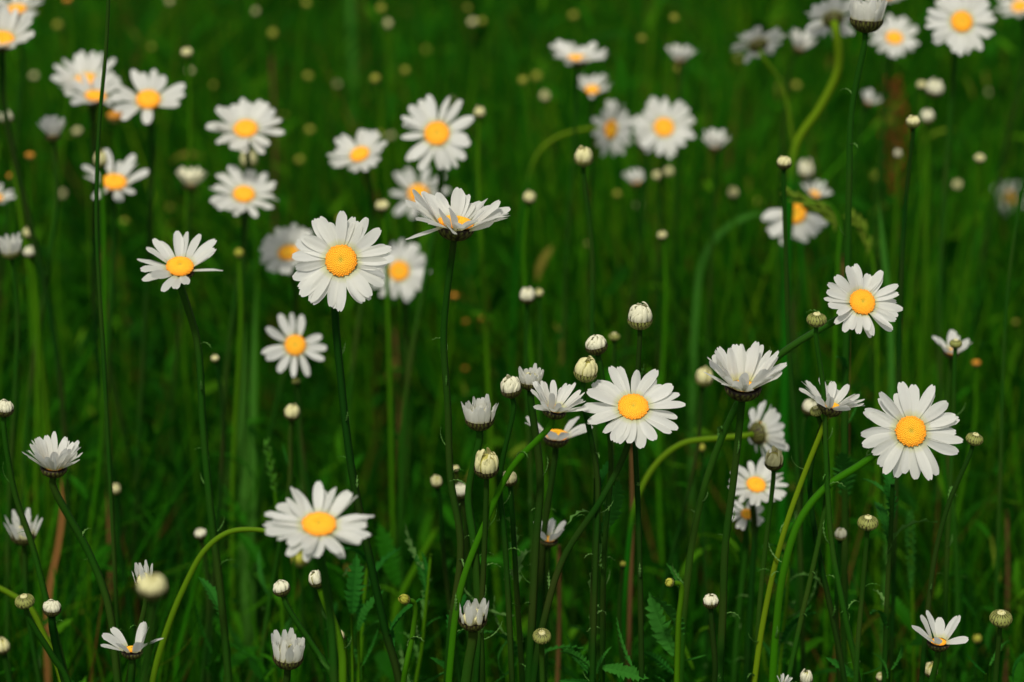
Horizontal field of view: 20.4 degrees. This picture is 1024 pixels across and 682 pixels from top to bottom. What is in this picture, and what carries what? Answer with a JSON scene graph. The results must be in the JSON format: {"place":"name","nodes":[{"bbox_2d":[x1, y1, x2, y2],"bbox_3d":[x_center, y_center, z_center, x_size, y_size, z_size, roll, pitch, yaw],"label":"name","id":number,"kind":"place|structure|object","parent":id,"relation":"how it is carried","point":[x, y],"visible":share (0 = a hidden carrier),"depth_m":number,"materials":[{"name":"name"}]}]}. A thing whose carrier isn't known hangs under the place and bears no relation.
{"place":"outdoors","nodes":[
{"label":"outdoors","id":0,"kind":"place"},
{"bbox_2d":[0,0,1023,681],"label":"ground","id":1,"kind":"structure","parent":0,"point":[139,544],"depth_m":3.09,"materials":[{"name":"green plant"}]},
{"bbox_2d":[0,232,21,662],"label":"opening daisy bud","id":2,"kind":"object","parent":1,"relation":"on","point":[10,249],"visible":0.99,"depth_m":1.73,"materials":[{"name":"green plant"}]},
{"bbox_2d":[0,0,42,302],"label":"daisy","id":3,"kind":"object","parent":1,"relation":"on","point":[22,7],"visible":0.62,"depth_m":2.02,"materials":[{"name":"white plant"}]},
{"bbox_2d":[3,508,42,681],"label":"opening daisy bud","id":4,"kind":"object","parent":1,"relation":"on","point":[20,539],"visible":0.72,"depth_m":1.58,"materials":[{"name":"white plant"}]},
{"bbox_2d":[0,110,53,598],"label":"daisy bud","id":5,"kind":"object","parent":1,"relation":"on","point":[42,364],"visible":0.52,"depth_m":1.94,"materials":[{"name":"green plant"}]},
{"bbox_2d":[0,399,67,671],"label":"daisy bud","id":6,"kind":"object","parent":1,"relation":"on","point":[6,408],"visible":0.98,"depth_m":1.44,"materials":[{"name":"green plant"}]},
{"bbox_2d":[23,246,44,678],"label":"daisy bud","id":7,"kind":"object","parent":1,"relation":"on","point":[28,252],"visible":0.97,"depth_m":1.88,"materials":[{"name":"green plant"}]},
{"bbox_2d":[23,228,48,603],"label":"daisy bud","id":8,"kind":"object","parent":1,"relation":"on","point":[26,234],"visible":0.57,"depth_m":1.93,"materials":[{"name":"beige plant"}]},
{"bbox_2d":[0,4,84,677],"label":"daisy","id":9,"kind":"object","parent":1,"relation":"on","point":[12,28],"visible":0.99,"depth_m":1.84,"materials":[{"name":"green plant"}]},
{"bbox_2d":[19,115,65,674],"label":"daisy","id":10,"kind":"object","parent":1,"relation":"on","point":[51,127],"visible":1,"depth_m":1.88,"materials":[{"name":"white plant"}]},
{"bbox_2d":[22,431,121,681],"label":"daisy","id":11,"kind":"object","parent":1,"relation":"on","point":[54,463],"visible":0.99,"depth_m":1.43,"materials":[{"name":"white plant"}]},
{"bbox_2d":[67,149,107,676],"bbox_3d":[-0.285,0.187,1.879,0.058,0.637,0.011,2,14,6],"label":"daisy bud","id":12,"kind":"object","parent":1,"relation":"on","point":[103,161],"visible":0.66,"depth_m":1.84,"materials":[{"name":"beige plant"}]},
{"bbox_2d":[94,0,121,679],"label":"thin stalk","id":13,"kind":"object","parent":1,"relation":"on","point":[105,395],"visible":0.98,"depth_m":1.50,"materials":[{"name":"green plant"}]},
{"bbox_2d":[65,74,152,665],"bbox_3d":[-0.265,0.148,1.974,0.064,0.666,0.038,0,14,0],"label":"daisy","id":14,"kind":"object","parent":1,"relation":"on","point":[90,97],"visible":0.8,"depth_m":1.93,"materials":[{"name":"white plant"}]},
{"bbox_2d":[51,50,172,665],"bbox_3d":[-0.273,0.131,2.024,0.085,0.674,0.043,0,14,0],"label":"daisy","id":15,"kind":"object","parent":1,"relation":"on","point":[90,65],"visible":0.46,"depth_m":1.96,"materials":[{"name":"white plant"}]},
{"bbox_2d":[82,148,148,681],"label":"daisy","id":16,"kind":"object","parent":1,"relation":"on","point":[117,183],"visible":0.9,"depth_m":1.86,"materials":[{"name":"white plant"}]},
{"bbox_2d":[101,621,162,681],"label":"daisy","id":17,"kind":"object","parent":1,"relation":"on","point":[133,653],"visible":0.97,"depth_m":1.42,"materials":[{"name":"white plant"}]},
{"bbox_2d":[112,69,184,657],"bbox_3d":[-0.256,0.151,1.937,0.094,0.677,0.040,9,17,33],"label":"daisy","id":18,"kind":"object","parent":1,"relation":"on","point":[148,99],"visible":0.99,"depth_m":1.87,"materials":[{"name":"white plant"}]},
{"bbox_2d":[137,573,166,681],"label":"daisy bud","id":19,"kind":"object","parent":1,"relation":"on","point":[151,589],"visible":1,"depth_m":1.05,"materials":[{"name":"beige plant"}]},
{"bbox_2d":[137,231,232,681],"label":"daisy","id":20,"kind":"object","parent":1,"relation":"on","point":[178,270],"visible":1,"depth_m":1.48,"materials":[{"name":"white plant"}]},
{"bbox_2d":[169,167,207,657],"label":"daisy","id":21,"kind":"object","parent":1,"relation":"on","point":[189,179],"visible":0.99,"depth_m":2.03,"materials":[{"name":"green plant"}]},
{"bbox_2d":[181,47,204,664],"bbox_3d":[-0.231,0.118,2.082,0.012,0.671,0.013,-5,15,-20],"label":"daisy bud","id":22,"kind":"object","parent":1,"relation":"on","point":[187,53],"visible":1,"depth_m":2.05,"materials":[{"name":"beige plant"}]},
{"bbox_2d":[203,355,224,681],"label":"daisy bud","id":23,"kind":"object","parent":1,"relation":"on","point":[214,359],"visible":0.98,"depth_m":1.72,"materials":[{"name":"green plant"}]},
{"bbox_2d":[150,527,279,681],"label":"arching stem","id":24,"kind":"object","parent":1,"relation":"on","point":[183,588],"visible":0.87,"depth_m":1.47,"materials":[{"name":"green plant"}]},
{"bbox_2d":[194,165,277,681],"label":"daisy","id":25,"kind":"object","parent":1,"relation":"on","point":[248,188],"visible":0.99,"depth_m":1.85,"materials":[{"name":"white plant"}]},
{"bbox_2d":[230,247,243,681],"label":"daisy bud","id":26,"kind":"object","parent":1,"relation":"on","point":[238,253],"visible":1,"depth_m":1.88,"materials":[{"name":"green plant"}]},
{"bbox_2d":[238,326,248,681],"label":"broad grass blade","id":27,"kind":"object","parent":1,"relation":"on","point":[243,489],"visible":0.61,"depth_m":1.93,"materials":[{"name":"green plant"}]},
{"bbox_2d":[206,98,284,681],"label":"daisy","id":28,"kind":"object","parent":1,"relation":"on","point":[245,120],"visible":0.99,"depth_m":1.85,"materials":[{"name":"white plant"}]},
{"bbox_2d":[249,285,256,681],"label":"broad grass blade","id":29,"kind":"object","parent":1,"relation":"on","point":[252,448],"visible":0.76,"depth_m":2.03,"materials":[{"name":"green plant"}]},
{"bbox_2d":[258,403,299,681],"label":"daisy bud","id":30,"kind":"object","parent":1,"relation":"on","point":[291,414],"visible":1,"depth_m":1.67,"materials":[{"name":"green plant"}]},
{"bbox_2d":[255,223,311,681],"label":"daisy","id":31,"kind":"object","parent":1,"relation":"on","point":[279,249],"visible":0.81,"depth_m":1.91,"materials":[{"name":"white plant"}]},
{"bbox_2d":[271,627,304,681],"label":"opening daisy bud","id":32,"kind":"object","parent":1,"relation":"on","point":[288,651],"visible":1,"depth_m":1.39,"materials":[{"name":"white plant"}]},
{"bbox_2d":[263,481,374,681],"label":"daisy","id":33,"kind":"object","parent":1,"relation":"on","point":[306,528],"visible":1,"depth_m":1.22,"materials":[{"name":"white plant"}]},
{"bbox_2d":[262,313,380,681],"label":"daisy","id":34,"kind":"object","parent":1,"relation":"on","point":[295,346],"visible":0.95,"depth_m":1.72,"materials":[{"name":"white plant"}]},
{"bbox_2d":[326,554,383,681],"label":"toothed leaf plant","id":35,"kind":"object","parent":1,"relation":"on","point":[354,592],"visible":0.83,"depth_m":1.52,"materials":[{"name":"green plant"}]},
{"bbox_2d":[327,129,386,681],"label":"daisy","id":36,"kind":"object","parent":1,"relation":"on","point":[363,153],"visible":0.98,"depth_m":1.91,"materials":[{"name":"white plant"}]},
{"bbox_2d":[292,211,445,681],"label":"daisy","id":37,"kind":"object","parent":1,"relation":"on","point":[341,256],"visible":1,"depth_m":1.40,"materials":[{"name":"white plant"}]},
{"bbox_2d":[375,199,395,681],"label":"daisy bud","id":38,"kind":"object","parent":1,"relation":"on","point":[382,207],"visible":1,"depth_m":1.89,"materials":[{"name":"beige plant"}]},
{"bbox_2d":[366,238,430,681],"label":"daisy","id":39,"kind":"object","parent":1,"relation":"on","point":[405,274],"visible":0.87,"depth_m":1.95,"materials":[{"name":"white plant"}]},
{"bbox_2d":[388,167,449,646],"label":"daisy","id":40,"kind":"object","parent":1,"relation":"on","point":[402,179],"visible":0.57,"depth_m":2.15,"materials":[{"name":"white plant"}]},
{"bbox_2d":[398,524,442,681],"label":"leafy stem","id":41,"kind":"object","parent":1,"relation":"on","point":[424,570],"visible":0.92,"depth_m":1.56,"materials":[{"name":"green plant"}]},
{"bbox_2d":[396,94,473,664],"bbox_3d":[-0.058,0.168,1.886,0.040,0.669,0.074,-13,19,-41],"label":"daisy","id":42,"kind":"object","parent":1,"relation":"on","point":[442,141],"visible":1,"depth_m":1.80,"materials":[{"name":"white plant"}]},
{"bbox_2d":[405,187,510,681],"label":"daisy","id":43,"kind":"object","parent":1,"relation":"on","point":[461,218],"visible":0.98,"depth_m":1.41,"materials":[{"name":"white plant"}]},
{"bbox_2d":[458,598,488,681],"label":"opening daisy bud","id":44,"kind":"object","parent":1,"relation":"on","point":[472,619],"visible":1,"depth_m":1.39,"materials":[{"name":"white plant"}]},
{"bbox_2d":[452,394,501,681],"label":"opening daisy bud","id":45,"kind":"object","parent":1,"relation":"on","point":[479,414],"visible":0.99,"depth_m":1.41,"materials":[{"name":"green plant"}]},
{"bbox_2d":[473,447,500,681],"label":"daisy bud","id":46,"kind":"object","parent":1,"relation":"on","point":[486,467],"visible":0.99,"depth_m":1.41,"materials":[{"name":"green plant"}]},
{"bbox_2d":[474,106,508,679],"bbox_3d":[-0.002,0.156,1.980,0.049,0.647,0.010,-2,14,-6],"label":"daisy bud","id":47,"kind":"object","parent":1,"relation":"on","point":[479,113],"visible":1,"depth_m":1.94,"materials":[{"name":"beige plant"}]},
{"bbox_2d":[497,374,521,681],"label":"daisy bud","id":48,"kind":"object","parent":1,"relation":"on","point":[511,388],"visible":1,"depth_m":1.42,"materials":[{"name":"green plant"}]},
{"bbox_2d":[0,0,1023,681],"bbox_3d":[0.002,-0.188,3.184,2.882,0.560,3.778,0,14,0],"label":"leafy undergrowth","id":49,"kind":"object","parent":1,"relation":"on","point":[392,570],"visible":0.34,"depth_m":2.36,"materials":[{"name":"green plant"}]},
{"bbox_2d":[503,471,524,681],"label":"daisy bud","id":50,"kind":"object","parent":1,"relation":"on","point":[511,482],"visible":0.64,"depth_m":1.46,"materials":[{"name":"green plant"}]},
{"bbox_2d":[445,380,587,681],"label":"daisy","id":51,"kind":"object","parent":1,"relation":"on","point":[552,407],"visible":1,"depth_m":1.40,"materials":[{"name":"white plant"}]},
{"bbox_2d":[519,287,535,664],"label":"daisy bud","id":52,"kind":"object","parent":1,"relation":"on","point":[527,297],"visible":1,"depth_m":1.72,"materials":[{"name":"green plant"}]},
{"bbox_2d":[518,363,548,681],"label":"opening daisy bud","id":53,"kind":"object","parent":1,"relation":"on","point":[529,377],"visible":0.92,"depth_m":1.43,"materials":[{"name":"green plant"}]},
{"bbox_2d":[522,190,570,679],"bbox_3d":[0.024,0.193,1.925,0.036,0.602,0.011,-2,14,-9],"label":"daisy bud","id":54,"kind":"object","parent":1,"relation":"on","point":[529,198],"visible":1,"depth_m":1.88,"materials":[{"name":"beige plant"}]},
{"bbox_2d":[525,416,592,681],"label":"daisy","id":55,"kind":"object","parent":1,"relation":"on","point":[556,439],"visible":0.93,"depth_m":1.51,"materials":[{"name":"green plant"}]},
{"bbox_2d":[505,100,634,646],"bbox_3d":[0.042,0.123,2.168,0.100,0.620,0.032,0,14,0],"label":"daisy","id":56,"kind":"object","parent":1,"relation":"on","point":[617,129],"visible":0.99,"depth_m":2.11,"materials":[{"name":"white plant"}]},
{"bbox_2d":[549,40,607,667],"bbox_3d":[0.047,0.118,2.077,0.042,0.675,0.040,0,14,0],"label":"daisy","id":57,"kind":"object","parent":1,"relation":"on","point":[574,56],"visible":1,"depth_m":2.03,"materials":[{"name":"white plant"}]},
{"bbox_2d":[574,146,599,681],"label":"daisy bud","id":58,"kind":"object","parent":1,"relation":"on","point":[583,159],"visible":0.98,"depth_m":1.62,"materials":[{"name":"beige plant"}]},
{"bbox_2d":[566,334,613,681],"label":"daisy bud","id":59,"kind":"object","parent":1,"relation":"on","point":[596,345],"visible":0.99,"depth_m":1.45,"materials":[{"name":"green plant"}]},
{"bbox_2d":[573,355,613,681],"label":"daisy bud","id":60,"kind":"object","parent":1,"relation":"on","point":[585,370],"visible":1,"depth_m":1.42,"materials":[{"name":"green plant"}]},
{"bbox_2d":[578,74,611,579],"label":"daisy","id":61,"kind":"object","parent":1,"relation":"on","point":[593,90],"visible":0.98,"depth_m":2.13,"materials":[{"name":"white plant"}]},
{"bbox_2d":[530,366,684,681],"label":"daisy","id":62,"kind":"object","parent":1,"relation":"on","point":[635,414],"visible":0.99,"depth_m":1.40,"materials":[{"name":"white plant"}]},
{"bbox_2d":[616,301,652,681],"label":"daisy bud","id":63,"kind":"object","parent":1,"relation":"on","point":[639,319],"visible":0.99,"depth_m":1.44,"materials":[{"name":"green plant"}]},
{"bbox_2d":[619,136,650,679],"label":"daisy","id":64,"kind":"object","parent":1,"relation":"on","point":[637,140],"visible":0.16,"depth_m":2.13,"materials":[{"name":"plant"}]},
{"bbox_2d":[657,231,673,666],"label":"daisy bud","id":65,"kind":"object","parent":1,"relation":"on","point":[662,236],"visible":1,"depth_m":1.93,"materials":[{"name":"green plant"}]},
{"bbox_2d":[632,96,699,649],"bbox_3d":[0.121,0.127,2.132,0.040,0.629,0.070,12,18,40],"label":"daisy","id":66,"kind":"object","parent":1,"relation":"on","point":[658,127],"visible":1,"depth_m":2.05,"materials":[{"name":"white plant"}]},
{"bbox_2d":[644,593,704,681],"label":"toothed leaf plant","id":67,"kind":"object","parent":1,"relation":"on","point":[659,623],"visible":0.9,"depth_m":1.49,"materials":[{"name":"green plant"}]},
{"bbox_2d":[645,366,712,681],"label":"daisy bud","id":68,"kind":"object","parent":1,"relation":"on","point":[703,380],"visible":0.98,"depth_m":1.67,"materials":[{"name":"green plant"}]},
{"bbox_2d":[666,44,723,678],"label":"daisy","id":69,"kind":"object","parent":1,"relation":"on","point":[679,59],"visible":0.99,"depth_m":2.18,"materials":[{"name":"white plant"}]},
{"bbox_2d":[618,401,788,681],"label":"daisy","id":70,"kind":"object","parent":1,"relation":"on","point":[768,428],"visible":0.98,"depth_m":1.62,"materials":[{"name":"white plant"}]},
{"bbox_2d":[687,128,729,637],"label":"daisy","id":71,"kind":"object","parent":1,"relation":"on","point":[713,140],"visible":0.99,"depth_m":2.08,"materials":[{"name":"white plant"}]},
{"bbox_2d":[687,212,764,681],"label":"broad grass blade","id":72,"kind":"object","parent":1,"relation":"on","point":[721,231],"visible":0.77,"depth_m":2.16,"materials":[{"name":"green plant"}]},
{"bbox_2d":[704,341,786,681],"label":"daisy","id":73,"kind":"object","parent":1,"relation":"on","point":[744,374],"visible":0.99,"depth_m":1.41,"materials":[{"name":"white plant"}]},
{"bbox_2d":[731,500,763,681],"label":"daisy","id":74,"kind":"object","parent":1,"relation":"on","point":[745,516],"visible":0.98,"depth_m":1.64,"materials":[{"name":"green plant"}]},
{"bbox_2d":[728,457,787,681],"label":"daisy","id":75,"kind":"object","parent":1,"relation":"on","point":[752,486],"visible":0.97,"depth_m":1.60,"materials":[{"name":"white plant"}]},
{"bbox_2d":[754,445,783,681],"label":"daisy bud","id":76,"kind":"object","parent":1,"relation":"on","point":[773,462],"visible":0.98,"depth_m":1.46,"materials":[{"name":"green plant"}]},
{"bbox_2d":[730,26,809,669],"bbox_3d":[0.189,0.110,2.080,0.071,0.688,0.029,0,14,0],"label":"daisy","id":77,"kind":"object","parent":1,"relation":"on","point":[758,44],"visible":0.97,"depth_m":2.01,"materials":[{"name":"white plant"}]},
{"bbox_2d":[650,264,902,681],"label":"daisy","id":78,"kind":"object","parent":1,"relation":"on","point":[857,299],"visible":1,"depth_m":1.42,"materials":[{"name":"white plant"}]},
{"bbox_2d":[753,543,822,681],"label":"leafy stem","id":79,"kind":"object","parent":1,"relation":"on","point":[785,634],"visible":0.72,"depth_m":1.58,"materials":[{"name":"green plant"}]},
{"bbox_2d":[776,155,805,671],"bbox_3d":[0.162,0.226,1.637,0.038,0.677,0.012,-5,15,-20],"label":"daisy bud","id":80,"kind":"object","parent":1,"relation":"on","point":[784,163],"visible":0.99,"depth_m":1.59,"materials":[{"name":"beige plant"}]},
{"bbox_2d":[762,203,827,678],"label":"daisy","id":81,"kind":"object","parent":1,"relation":"on","point":[804,223],"visible":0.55,"depth_m":1.95,"materials":[{"name":"white plant"}]},
{"bbox_2d":[777,28,816,637],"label":"daisy","id":82,"kind":"object","parent":1,"relation":"on","point":[800,45],"visible":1,"depth_m":2.12,"materials":[{"name":"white plant"}]},
{"bbox_2d":[747,380,864,681],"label":"daisy","id":83,"kind":"object","parent":1,"relation":"on","point":[835,396],"visible":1,"depth_m":1.43,"materials":[{"name":"green plant"}]},
{"bbox_2d":[787,405,829,678],"bbox_3d":[0.139,0.313,1.491,0.045,0.580,0.020,-7,15,-25],"label":"closed daisy bud","id":84,"kind":"object","parent":1,"relation":"on","point":[815,411],"visible":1,"depth_m":1.45,"materials":[{"name":"green plant"}]},
{"bbox_2d":[780,184,841,681],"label":"grass spikelet","id":85,"kind":"object","parent":1,"relation":"on","point":[823,210],"depth_m":1.79},
{"bbox_2d":[776,0,853,673],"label":"daisy","id":86,"kind":"object","parent":1,"relation":"on","point":[831,16],"visible":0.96,"depth_m":1.87,"materials":[{"name":"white plant"}]},
{"bbox_2d":[807,417,846,681],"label":"stem","id":87,"kind":"object","parent":1,"relation":"on","point":[831,610],"visible":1,"depth_m":1.46,"materials":[{"name":"green plant"}]},
{"bbox_2d":[806,312,860,681],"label":"closed daisy bud","id":88,"kind":"object","parent":1,"relation":"on","point":[816,320],"visible":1,"depth_m":1.43,"materials":[{"name":"green plant"}]},
{"bbox_2d":[831,0,886,664],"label":"opening daisy bud","id":89,"kind":"object","parent":1,"relation":"on","point":[866,17],"visible":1,"depth_m":1.51,"materials":[{"name":"green plant"}]},
{"bbox_2d":[843,208,878,681],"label":"grass spikelet","id":90,"kind":"object","parent":1,"relation":"on","point":[857,222],"depth_m":1.86},
{"bbox_2d":[848,514,879,681],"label":"closed daisy bud","id":91,"kind":"object","parent":1,"relation":"on","point":[867,523],"visible":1,"depth_m":1.42,"materials":[{"name":"green plant"}]},
{"bbox_2d":[768,381,962,681],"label":"daisy","id":92,"kind":"object","parent":1,"relation":"on","point":[906,433],"visible":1,"depth_m":1.41,"materials":[{"name":"white plant"}]},
{"bbox_2d":[879,202,894,671],"bbox_3d":[0.244,0.200,1.905,0.015,0.599,0.001,0,14,0],"label":"broad grass blade","id":93,"kind":"object","parent":1,"relation":"on","point":[886,278],"visible":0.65,"depth_m":1.86,"materials":[{"name":"green plant"}]},
{"bbox_2d":[868,14,918,552],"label":"daisy","id":94,"kind":"object","parent":1,"relation":"on","point":[892,35],"visible":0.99,"depth_m":2.11,"materials":[{"name":"white plant"}]},
{"bbox_2d":[879,75,908,327],"bbox_3d":[0.343,0.043,2.585,0.036,0.574,0.028,8,16,30],"label":"sorrel spike","id":95,"kind":"object","parent":1,"relation":"on","point":[895,82],"visible":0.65,"depth_m":2.53,"materials":[{"name":"brown plant"}]},
{"bbox_2d":[859,469,937,681],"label":"leafy stem","id":96,"kind":"object","parent":1,"relation":"on","point":[889,491],"visible":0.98,"depth_m":1.48,"materials":[{"name":"green plant"}]},
{"bbox_2d":[888,115,920,681],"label":"daisy bud","id":97,"kind":"object","parent":1,"relation":"on","point":[913,122],"visible":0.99,"depth_m":1.59,"materials":[{"name":"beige plant"}]},
{"bbox_2d":[895,109,934,668],"bbox_3d":[0.289,0.141,2.077,0.016,0.629,0.014,0,14,0],"label":"daisy bud","id":98,"kind":"object","parent":1,"relation":"on","point":[927,118],"visible":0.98,"depth_m":2.03,"materials":[{"name":"green plant"}]},
{"bbox_2d":[903,78,943,633],"bbox_3d":[0.296,0.131,2.076,0.029,0.650,0.013,0,14,0],"label":"daisy bud","id":99,"kind":"object","parent":1,"relation":"on","point":[934,90],"visible":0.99,"depth_m":2.03,"materials":[{"name":"green plant"}]},
{"bbox_2d":[912,610,968,681],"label":"daisy","id":100,"kind":"object","parent":1,"relation":"on","point":[939,642],"visible":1,"depth_m":1.42,"materials":[{"name":"white plant"}]},
{"bbox_2d":[919,432,982,681],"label":"closed daisy bud","id":101,"kind":"object","parent":1,"relation":"on","point":[974,439],"visible":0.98,"depth_m":1.43,"materials":[{"name":"green plant"}]},
{"bbox_2d":[937,338,965,681],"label":"closed daisy bud","id":102,"kind":"object","parent":1,"relation":"on","point":[955,344],"visible":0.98,"depth_m":1.55,"materials":[{"name":"green plant"}]},
{"bbox_2d":[932,330,972,681],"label":"daisy","id":103,"kind":"object","parent":1,"relation":"on","point":[948,350],"visible":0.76,"depth_m":1.68,"materials":[{"name":"green plant"}]},
{"bbox_2d":[925,0,995,681],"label":"daisy","id":104,"kind":"object","parent":1,"relation":"on","point":[958,24],"visible":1,"depth_m":1.85,"materials":[{"name":"white plant"}]},
{"bbox_2d":[962,0,1023,541],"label":"daisy","id":105,"kind":"object","parent":1,"relation":"on","point":[1017,7],"visible":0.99,"depth_m":2.24,"materials":[{"name":"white plant"}]},
{"bbox_2d":[991,174,1023,681],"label":"thin stalk","id":106,"kind":"object","parent":1,"relation":"on","point":[999,491],"visible":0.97,"depth_m":1.66,"materials":[{"name":"green plant"}]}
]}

